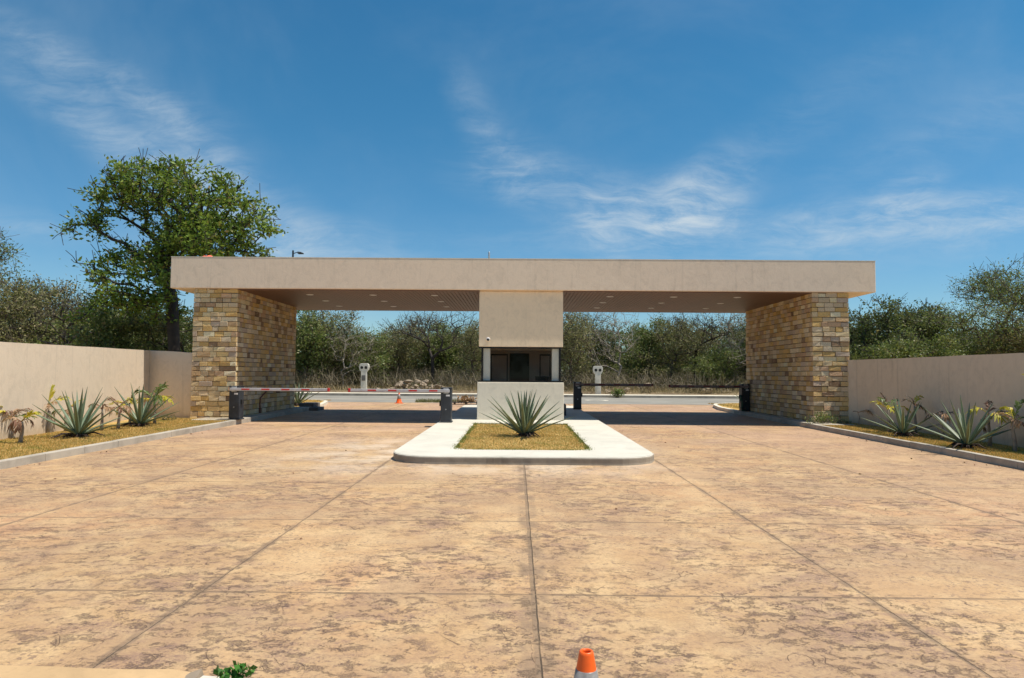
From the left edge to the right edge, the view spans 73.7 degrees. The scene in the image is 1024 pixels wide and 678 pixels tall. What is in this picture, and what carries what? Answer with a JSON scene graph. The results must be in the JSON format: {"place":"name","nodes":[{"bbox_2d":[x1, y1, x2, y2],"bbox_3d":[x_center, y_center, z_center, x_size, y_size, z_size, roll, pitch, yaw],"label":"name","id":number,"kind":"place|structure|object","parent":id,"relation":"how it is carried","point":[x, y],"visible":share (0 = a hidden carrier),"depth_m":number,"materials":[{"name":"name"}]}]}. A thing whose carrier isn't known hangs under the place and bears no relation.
{"place":"outdoors","nodes":[
{"label":"outdoors","id":0,"kind":"place"},
{"bbox_2d":[0,417,228,459],"bbox_3d":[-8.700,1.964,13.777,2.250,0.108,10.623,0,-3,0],"label":"grass","id":1,"kind":"structure","parent":0,"point":[35,440],"depth_m":13.48,"materials":[{"name":"plant"}]},
{"bbox_2d":[0,406,36,438],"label":"young palm","id":2,"kind":"object","parent":1,"relation":"on","point":[11,419],"visible":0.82,"depth_m":13.29,"materials":[{"name":"brown plant"}]},
{"bbox_2d":[2,410,41,442],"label":"young palm","id":3,"kind":"object","parent":1,"relation":"on","point":[19,424],"visible":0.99,"depth_m":12.55,"materials":[{"name":"brown plant"}]},
{"bbox_2d":[45,385,69,432],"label":"young palm","id":4,"kind":"object","parent":1,"relation":"on","point":[52,392],"visible":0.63,"depth_m":14.60,"materials":[{"name":"yellow plant"}]},
{"bbox_2d":[51,399,83,431],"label":"young palm","id":5,"kind":"object","parent":1,"relation":"on","point":[66,411],"visible":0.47,"depth_m":14.85,"materials":[{"name":"brown plant"}]},
{"bbox_2d":[27,386,128,438],"bbox_3d":[-8.741,1.484,13.773,1.757,1.056,1.988,3,-4,-36],"label":"agave","id":6,"kind":"object","parent":1,"relation":"on","point":[78,423],"visible":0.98,"depth_m":13.62,"materials":[{"name":"green plant"}]},
{"bbox_2d":[88,396,112,429],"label":"young palm","id":7,"kind":"object","parent":1,"relation":"on","point":[106,409],"visible":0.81,"depth_m":15.17,"materials":[{"name":"brown plant"}]},
{"bbox_2d":[107,398,132,428],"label":"young palm","id":8,"kind":"object","parent":1,"relation":"on","point":[127,408],"visible":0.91,"depth_m":15.56,"materials":[{"name":"brown plant"}]},
{"bbox_2d":[109,386,139,424],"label":"young palm","id":9,"kind":"object","parent":1,"relation":"on","point":[131,400],"visible":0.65,"depth_m":16.55,"materials":[{"name":"yellow plant"}]},
{"bbox_2d":[98,385,178,426],"bbox_3d":[-8.880,1.593,16.434,1.759,1.085,1.727,-3,-4,45],"label":"agave","id":10,"kind":"object","parent":1,"relation":"on","point":[140,416],"visible":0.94,"depth_m":16.21,"materials":[{"name":"green plant"}]},
{"bbox_2d":[132,381,175,422],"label":"young palm","id":11,"kind":"object","parent":1,"relation":"on","point":[160,397],"visible":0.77,"depth_m":17.15,"materials":[{"name":"green plant"}]},
{"bbox_2d":[192,407,308,424],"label":"pavement","id":12,"kind":"structure","parent":0,"point":[260,416],"depth_m":20.72,"materials":[{"name":"concrete"}]},
{"bbox_2d":[227,386,329,419],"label":"barrier gate","id":13,"kind":"structure","parent":12,"relation":"on","point":[236,400],"depth_m":18.43,"materials":[{"name":"metal"}]},
{"bbox_2d":[348,387,452,422],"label":"barrier gate","id":14,"kind":"structure","parent":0,"point":[445,403],"depth_m":18.00,"materials":[{"name":"metal"}]},
{"bbox_2d":[415,398,462,402],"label":"grass","id":15,"kind":"structure","parent":0,"point":[429,400],"depth_m":32.14,"materials":[{"name":"plant"}]},
{"bbox_2d":[3,429,999,538],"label":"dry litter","id":16,"kind":"object","parent":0,"point":[452,473],"visible":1,"depth_m":11.14,"materials":[{"name":"brown plant"}]},
{"bbox_2d":[0,402,1023,677],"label":"driveway","id":17,"kind":"structure","parent":0,"point":[720,544],"depth_m":5.53,"materials":[{"name":"concrete"}]},
{"bbox_2d":[0,665,189,677],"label":"concrete slab","id":18,"kind":"structure","parent":17,"relation":"on","point":[8,671],"depth_m":3.29,"materials":[{"name":"beige concrete"}]},
{"bbox_2d":[185,669,203,677],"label":"stone","id":19,"kind":"object","parent":17,"relation":"on","point":[197,673],"visible":1,"depth_m":3.27,"materials":[{"name":"stone"}]},
{"bbox_2d":[200,675,218,677],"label":"drain","id":20,"kind":"object","parent":17,"relation":"on","point":[203,676],"visible":0.5,"depth_m":3.26,"materials":[{"name":"concrete"}]},
{"bbox_2d":[213,660,257,677],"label":"weed","id":21,"kind":"object","parent":20,"relation":"in","point":[238,670],"visible":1,"depth_m":3.19,"materials":[{"name":"green plant"}]},
{"bbox_2d":[456,394,476,403],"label":"dry cuttings","id":22,"kind":"object","parent":17,"relation":"on","point":[466,399],"visible":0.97,"depth_m":30.23,"materials":[{"name":"beige plant"}]},
{"bbox_2d":[393,405,653,465],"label":"traffic island","id":23,"kind":"structure","parent":17,"relation":"on","point":[435,443],"depth_m":11.81,"materials":[{"name":"concrete"}]},
{"bbox_2d":[477,291,563,419],"bbox_3d":[0.258,0.561,20.946,2.440,3.702,3.365,0,-3,0],"label":"guard booth","id":24,"kind":"object","parent":23,"relation":"on","point":[523,346],"visible":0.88,"depth_m":19.35,"materials":[{"name":"beige paint"}]},
{"bbox_2d":[491,354,507,380],"bbox_3d":[-0.419,0.928,22.357,0.560,0.880,0.014,0,-3,0],"label":"inner window frame","id":25,"kind":"structure","parent":24,"relation":"in","point":[491,354],"depth_m":22.36,"materials":[{"name":"black metal"}]},
{"bbox_2d":[509,353,528,380],"bbox_3d":[0.237,1.422,22.319,0.640,1.900,0.028,0,-3,0],"label":"door","id":26,"kind":"structure","parent":24,"relation":"in","point":[519,362],"depth_m":22.33,"materials":[{"name":"black glass"}]},
{"bbox_2d":[478,347,562,382],"bbox_3d":[0.257,0.808,20.914,2.412,0.996,3.302,0,-3,0],"label":"window frame","id":27,"kind":"structure","parent":24,"relation":"in","point":[559,348],"depth_m":19.32,"materials":[{"name":"white metal"}]},
{"bbox_2d":[535,376,548,380],"bbox_3d":[0.882,1.309,20.103,0.375,0.420,0.200,-1,-3,25],"label":"monitor","id":28,"kind":"object","parent":24,"relation":"on","point":[541,378],"visible":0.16,"depth_m":20.09,"materials":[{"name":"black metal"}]},
{"bbox_2d":[539,354,550,380],"bbox_3d":[1.081,0.939,22.346,0.360,0.880,0.014,0,-3,0],"label":"inner window frame","id":29,"kind":"structure","parent":24,"relation":"in","point":[540,354],"depth_m":22.35,"materials":[{"name":"black metal"}]},
{"bbox_2d":[450,422,594,449],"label":"grass","id":30,"kind":"structure","parent":23,"relation":"on","point":[543,432],"depth_m":14.00,"materials":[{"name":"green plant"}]},
{"bbox_2d":[479,389,574,437],"bbox_3d":[0.263,1.608,14.697,1.800,1.055,2.012,2,-4,-31],"label":"agave","id":31,"kind":"object","parent":30,"relation":"on","point":[525,420],"visible":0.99,"depth_m":14.57,"materials":[{"name":"green plant"}]},
{"bbox_2d":[572,382,652,408],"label":"barrier gate","id":32,"kind":"structure","parent":23,"relation":"on","point":[577,394],"depth_m":24.73,"materials":[{"name":"black metal"}]},
{"bbox_2d":[574,648,598,677],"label":"traffic cone","id":33,"kind":"object","parent":17,"relation":"on","point":[586,666],"visible":1,"depth_m":2.53,"materials":[{"name":"orange plastic"}]},
{"bbox_2d":[0,0,1023,366],"label":"sky","id":34,"kind":"structure","parent":0,"point":[888,133],"materials":[{"name":"blue"}]},
{"bbox_2d":[296,376,738,394],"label":"verge ground","id":35,"kind":"structure","parent":0,"point":[566,392],"depth_m":42.76,"materials":[{"name":"plant"}]},
{"bbox_2d":[294,310,344,386],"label":"tree","id":36,"kind":"object","parent":35,"relation":"on","point":[309,355],"visible":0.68,"depth_m":44.43,"materials":[{"name":"green plant"}]},
{"bbox_2d":[296,310,387,386],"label":"tree","id":37,"kind":"object","parent":35,"relation":"on","point":[336,317],"visible":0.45,"depth_m":45.34,"materials":[{"name":"green plant"}]},
{"bbox_2d":[323,323,378,386],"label":"tree","id":38,"kind":"object","parent":35,"relation":"on","point":[346,344],"visible":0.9,"depth_m":44.13,"materials":[{"name":"green plant"}]},
{"bbox_2d":[327,318,398,387],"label":"tree","id":39,"kind":"object","parent":35,"relation":"on","point":[383,360],"visible":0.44,"depth_m":45.55,"materials":[{"name":"green plant"}]},
{"bbox_2d":[359,363,369,392],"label":"concrete post","id":40,"kind":"object","parent":35,"relation":"on","point":[364,368],"visible":1,"depth_m":41.48,"materials":[{"name":"white concrete"}]},
{"bbox_2d":[366,319,436,380],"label":"tree","id":41,"kind":"object","parent":35,"relation":"on","point":[399,345],"visible":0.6,"depth_m":48.69,"materials":[{"name":"green plant"}]},
{"bbox_2d":[382,311,476,383],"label":"tree","id":42,"kind":"object","parent":35,"relation":"on","point":[410,329],"visible":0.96,"depth_m":46.00,"materials":[{"name":"green plant"}]},
{"bbox_2d":[406,311,452,381],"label":"tree","id":43,"kind":"object","parent":35,"relation":"on","point":[428,324],"visible":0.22,"depth_m":52.27,"materials":[{"name":"green plant"}]},
{"bbox_2d":[415,317,480,384],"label":"tree","id":44,"kind":"object","parent":35,"relation":"on","point":[451,351],"visible":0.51,"depth_m":49.24,"materials":[{"name":"green plant"}]},
{"bbox_2d":[442,317,480,387],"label":"tree","id":45,"kind":"object","parent":35,"relation":"on","point":[471,333],"visible":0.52,"depth_m":45.68,"materials":[{"name":"green plant"}]},
{"bbox_2d":[295,361,745,392],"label":"dry brush","id":46,"kind":"object","parent":35,"relation":"on","point":[467,381],"visible":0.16,"depth_m":44.05,"materials":[{"name":"brown plant"}]},
{"bbox_2d":[561,312,605,388],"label":"tree","id":47,"kind":"object","parent":35,"relation":"on","point":[570,348],"visible":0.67,"depth_m":44.31,"materials":[{"name":"green plant"}]},
{"bbox_2d":[563,312,613,387],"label":"tree","id":48,"kind":"object","parent":35,"relation":"on","point":[588,331],"visible":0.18,"depth_m":47.04,"materials":[{"name":"green plant"}]},
{"bbox_2d":[593,366,602,393],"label":"concrete post","id":49,"kind":"object","parent":35,"relation":"on","point":[597,371],"visible":0.91,"depth_m":41.37,"materials":[{"name":"white concrete"}]},
{"bbox_2d":[573,312,644,387],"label":"tree","id":50,"kind":"object","parent":35,"relation":"on","point":[614,324],"visible":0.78,"depth_m":46.01,"materials":[{"name":"green plant"}]},
{"bbox_2d":[604,313,678,383],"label":"tree","id":51,"kind":"object","parent":35,"relation":"on","point":[631,361],"visible":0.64,"depth_m":47.28,"materials":[{"name":"green plant"}]},
{"bbox_2d":[636,383,652,392],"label":"rock","id":52,"kind":"object","parent":35,"relation":"on","point":[640,387],"visible":0.27,"depth_m":43.22,"materials":[{"name":"stone"}]},
{"bbox_2d":[626,313,709,386],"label":"tree","id":53,"kind":"object","parent":35,"relation":"on","point":[683,340],"visible":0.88,"depth_m":45.83,"materials":[{"name":"green plant"}]},
{"bbox_2d":[658,313,745,384],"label":"tree","id":54,"kind":"object","parent":35,"relation":"on","point":[709,326],"visible":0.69,"depth_m":45.74,"materials":[{"name":"green plant"}]},
{"bbox_2d":[681,336,744,390],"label":"tree","id":55,"kind":"object","parent":35,"relation":"on","point":[705,365],"visible":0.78,"depth_m":44.37,"materials":[{"name":"green plant"}]},
{"bbox_2d":[709,313,746,381],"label":"tree","id":56,"kind":"object","parent":35,"relation":"on","point":[741,323],"visible":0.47,"depth_m":44.90,"materials":[{"name":"green plant"}]},
{"bbox_2d":[716,313,745,383],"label":"tree","id":57,"kind":"object","parent":35,"relation":"on","point":[741,345],"visible":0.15,"depth_m":46.47,"materials":[{"name":"green plant"}]},
{"bbox_2d":[299,395,738,404],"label":"road","id":58,"kind":"structure","parent":0,"point":[667,401],"depth_m":35.46,"materials":[{"name":"grey asphalt"}]},
{"bbox_2d":[610,388,622,397],"bbox_3d":[6.055,3.076,39.067,0.901,0.602,0.668,0,-3,0],"label":"weed","id":59,"kind":"object","parent":58,"relation":"on","point":[617,392],"visible":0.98,"depth_m":38.97,"materials":[{"name":"green plant"}]},
{"bbox_2d":[300,392,738,395],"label":"pavement","id":60,"kind":"structure","parent":0,"point":[564,394],"depth_m":40.47,"materials":[{"name":"concrete"}]},
{"bbox_2d":[708,402,738,409],"bbox_3d":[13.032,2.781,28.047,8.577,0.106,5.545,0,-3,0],"label":"grass","id":61,"kind":"structure","parent":0,"point":[734,406],"depth_m":29.22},
{"bbox_2d":[911,267,1023,353],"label":"tree","id":62,"kind":"object","parent":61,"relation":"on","point":[1014,297],"visible":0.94,"depth_m":30.52,"materials":[{"name":"green plant"}]},
{"bbox_2d":[734,410,853,428],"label":"pavement","id":63,"kind":"structure","parent":0,"point":[796,422],"depth_m":20.57,"materials":[{"name":"concrete"}]},
{"bbox_2d":[668,384,750,410],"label":"barrier gate","id":64,"kind":"structure","parent":63,"relation":"on","point":[744,391],"depth_m":24.23,"materials":[{"name":"black metal"}]},
{"bbox_2d":[808,422,1023,460],"bbox_3d":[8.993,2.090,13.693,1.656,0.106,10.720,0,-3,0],"label":"grass","id":65,"kind":"structure","parent":0,"point":[944,442],"depth_m":14.00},
{"bbox_2d":[804,409,838,423],"bbox_3d":[8.471,2.149,18.720,0.931,0.520,0.700,0,-3,0],"label":"weed","id":66,"kind":"object","parent":65,"relation":"on","point":[828,417],"visible":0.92,"depth_m":18.66,"materials":[{"name":"green plant"}]},
{"bbox_2d":[853,409,872,424],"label":"young palm","id":67,"kind":"object","parent":65,"relation":"on","point":[867,411],"visible":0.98,"depth_m":18.23,"materials":[{"name":"green plant"}]},
{"bbox_2d":[870,392,910,431],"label":"young palm","id":68,"kind":"object","parent":65,"relation":"on","point":[882,400],"visible":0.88,"depth_m":16.25,"materials":[{"name":"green plant"}]},
{"bbox_2d":[860,398,939,437],"bbox_3d":[8.698,1.752,15.323,1.433,0.921,1.531,2,-4,-33],"label":"agave","id":69,"kind":"object","parent":65,"relation":"on","point":[902,429],"visible":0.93,"depth_m":15.19,"materials":[{"name":"green plant"}]},
{"bbox_2d":[901,395,926,432],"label":"young palm","id":70,"kind":"object","parent":65,"relation":"on","point":[915,418],"visible":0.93,"depth_m":15.65,"materials":[{"name":"green plant"}]},
{"bbox_2d":[924,411,953,439],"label":"young palm","id":71,"kind":"object","parent":65,"relation":"on","point":[941,414],"visible":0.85,"depth_m":14.43,"materials":[{"name":"green plant"}]},
{"bbox_2d":[906,396,1018,449],"bbox_3d":[8.641,1.565,12.771,1.837,1.051,1.698,0,-3,0],"label":"agave","id":72,"kind":"object","parent":65,"relation":"on","point":[963,439],"visible":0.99,"depth_m":12.80,"materials":[{"name":"green plant"}]},
{"bbox_2d":[966,400,1018,445],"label":"young palm","id":73,"kind":"object","parent":65,"relation":"on","point":[998,417],"visible":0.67,"depth_m":13.11,"materials":[{"name":"green plant"}]},
{"bbox_2d":[994,399,1023,451],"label":"young palm","id":74,"kind":"object","parent":65,"relation":"on","point":[1014,423],"visible":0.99,"depth_m":12.37,"materials":[{"name":"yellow plant"}]},
{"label":"soil","id":75,"kind":"structure","parent":0,"visible":0},
{"bbox_2d":[22,285,106,345],"bbox_3d":[-20.067,0.354,31.173,3.931,5.477,3.947,-1,-3,20],"label":"tree","id":76,"kind":"object","parent":75,"relation":"on","point":[62,319],"visible":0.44,"depth_m":30.56,"materials":[{"name":"green plant"}]},
{"bbox_2d":[59,285,165,350],"bbox_3d":[-17.341,0.364,28.862,5.010,5.340,5.511,0,-3,9],"label":"tree","id":77,"kind":"object","parent":75,"relation":"on","point":[102,336],"visible":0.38,"depth_m":28.73,"materials":[{"name":"green plant"}]},
{"bbox_2d":[50,148,288,351],"bbox_3d":[-13.891,-2.378,27.300,9.593,10.713,5.453,0,-3,0],"label":"tree","id":78,"kind":"object","parent":75,"relation":"on","point":[193,230],"visible":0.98,"depth_m":26.89,"materials":[{"name":"green plant"}]},
{"bbox_2d":[293,381,318,405],"bbox_3d":[-8.228,2.085,26.393,1.660,1.044,1.833,3,-4,-36],"label":"agave","id":79,"kind":"object","parent":75,"relation":"on","point":[297,399],"visible":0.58,"depth_m":26.23,"materials":[{"name":"green plant"}]},
{"bbox_3d":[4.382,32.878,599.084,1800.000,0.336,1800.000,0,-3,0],"label":"ground","id":80,"kind":"structure","parent":0,"visible":0},
{"bbox_2d":[0,226,69,323],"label":"tree","id":81,"kind":"object","parent":80,"relation":"on","point":[5,249],"visible":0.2,"depth_m":34.23,"materials":[{"name":"green plant"}]},
{"bbox_2d":[0,265,70,343],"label":"tree","id":82,"kind":"object","parent":80,"relation":"on","point":[9,329],"visible":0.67,"depth_m":33.36,"materials":[{"name":"green plant"}]},
{"bbox_2d":[0,274,104,345],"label":"tree","id":83,"kind":"object","parent":80,"relation":"on","point":[57,290],"visible":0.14,"depth_m":35.53,"materials":[{"name":"green plant"}]},
{"bbox_2d":[14,285,150,345],"bbox_3d":[-22.283,0.266,35.290,7.929,6.491,7.236,-1,-3,22],"label":"tree","id":84,"kind":"object","parent":80,"relation":"on","point":[56,333],"visible":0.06,"depth_m":33.53,"materials":[{"name":"green plant"}]},
{"bbox_2d":[0,342,192,439],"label":"boundary wall","id":85,"kind":"structure","parent":80,"relation":"on","point":[30,374],"depth_m":16.08,"materials":[{"name":"paint"}]},
{"bbox_2d":[0,420,234,469],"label":"kerb","id":86,"kind":"structure","parent":80,"relation":"on","point":[34,458],"depth_m":12.45,"materials":[{"name":"concrete"}]},
{"bbox_2d":[110,309,188,350],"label":"tree","id":87,"kind":"object","parent":80,"relation":"on","point":[146,334],"visible":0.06,"depth_m":31.99,"materials":[{"name":"green plant"}]},
{"bbox_2d":[108,307,194,352],"bbox_3d":[-14.341,0.597,30.147,4.813,4.980,6.021,-2,-4,34],"label":"tree","id":88,"kind":"object","parent":80,"relation":"on","point":[160,327],"visible":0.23,"depth_m":29.45,"materials":[{"name":"green plant"}]},
{"bbox_2d":[119,300,193,351],"bbox_3d":[-17.549,0.671,34.176,5.006,5.180,6.261,3,-4,-37],"label":"tree","id":89,"kind":"object","parent":80,"relation":"on","point":[183,315],"visible":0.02,"depth_m":33.15,"materials":[{"name":"green plant"}]},
{"bbox_2d":[299,402,323,410],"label":"kerb","id":90,"kind":"structure","parent":80,"relation":"on","point":[314,406],"depth_m":25.18,"materials":[{"name":"concrete"}]},
{"bbox_2d":[6,305,1023,387],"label":"woodland","id":91,"kind":"object","parent":80,"relation":"on","point":[600,345],"visible":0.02,"depth_m":51.77,"materials":[{"name":"green plant"}]},
{"bbox_2d":[300,393,738,398],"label":"kerb","id":92,"kind":"structure","parent":80,"relation":"on","point":[475,395],"depth_m":39.40,"materials":[{"name":"concrete"}]},
{"bbox_2d":[170,256,875,422],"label":"entrance gate","id":93,"kind":"structure","parent":80,"relation":"on","point":[796,329],"depth_m":19.37,"materials":[{"name":"beige paint"}]},
{"bbox_2d":[713,403,734,412],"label":"kerb","id":94,"kind":"structure","parent":80,"relation":"on","point":[718,407],"depth_m":26.82,"materials":[{"name":"concrete"}]},
{"bbox_2d":[848,304,900,359],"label":"tree","id":95,"kind":"object","parent":80,"relation":"on","point":[865,330],"visible":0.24,"depth_m":32.60,"materials":[{"name":"green plant"}]},
{"bbox_2d":[848,321,933,359],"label":"tree","id":96,"kind":"object","parent":80,"relation":"on","point":[906,349],"visible":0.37,"depth_m":29.80,"materials":[{"name":"green plant"}]},
{"bbox_2d":[848,293,976,358],"bbox_3d":[19.223,0.681,33.818,6.904,5.711,5.519,3,-4,-35],"label":"tree","id":97,"kind":"object","parent":80,"relation":"on","point":[896,308],"visible":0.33,"depth_m":32.72,"materials":[{"name":"green plant"}]},
{"bbox_2d":[815,425,1023,469],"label":"kerb","id":98,"kind":"structure","parent":80,"relation":"on","point":[1000,461],"depth_m":13.11,"materials":[{"name":"concrete"}]},
{"bbox_2d":[862,297,1004,354],"bbox_3d":[21.217,0.688,34.660,7.035,5.802,6.292,-2,-4,41],"label":"tree","id":99,"kind":"object","parent":80,"relation":"on","point":[921,311],"visible":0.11,"depth_m":33.70,"materials":[{"name":"green plant"}]},
{"bbox_2d":[847,353,1023,447],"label":"boundary wall","id":100,"kind":"structure","parent":80,"relation":"on","point":[997,380],"depth_m":15.38,"materials":[{"name":"paint"}]},
{"bbox_2d":[904,327,971,357],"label":"tree","id":101,"kind":"object","parent":80,"relation":"on","point":[940,342],"visible":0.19,"depth_m":29.31,"materials":[{"name":"green plant"}]},
{"bbox_2d":[927,328,1007,354],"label":"tree","id":102,"kind":"object","parent":80,"relation":"on","point":[969,347],"visible":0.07,"depth_m":31.83,"materials":[{"name":"green plant"}]},
{"bbox_2d":[946,253,1023,338],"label":"tree","id":103,"kind":"object","parent":80,"relation":"on","point":[978,282],"visible":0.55,"depth_m":35.35,"materials":[{"name":"green plant"}]},
{"bbox_2d":[976,309,1023,354],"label":"tree","id":104,"kind":"object","parent":80,"relation":"on","point":[1015,344],"visible":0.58,"depth_m":30.09,"materials":[{"name":"green plant"}]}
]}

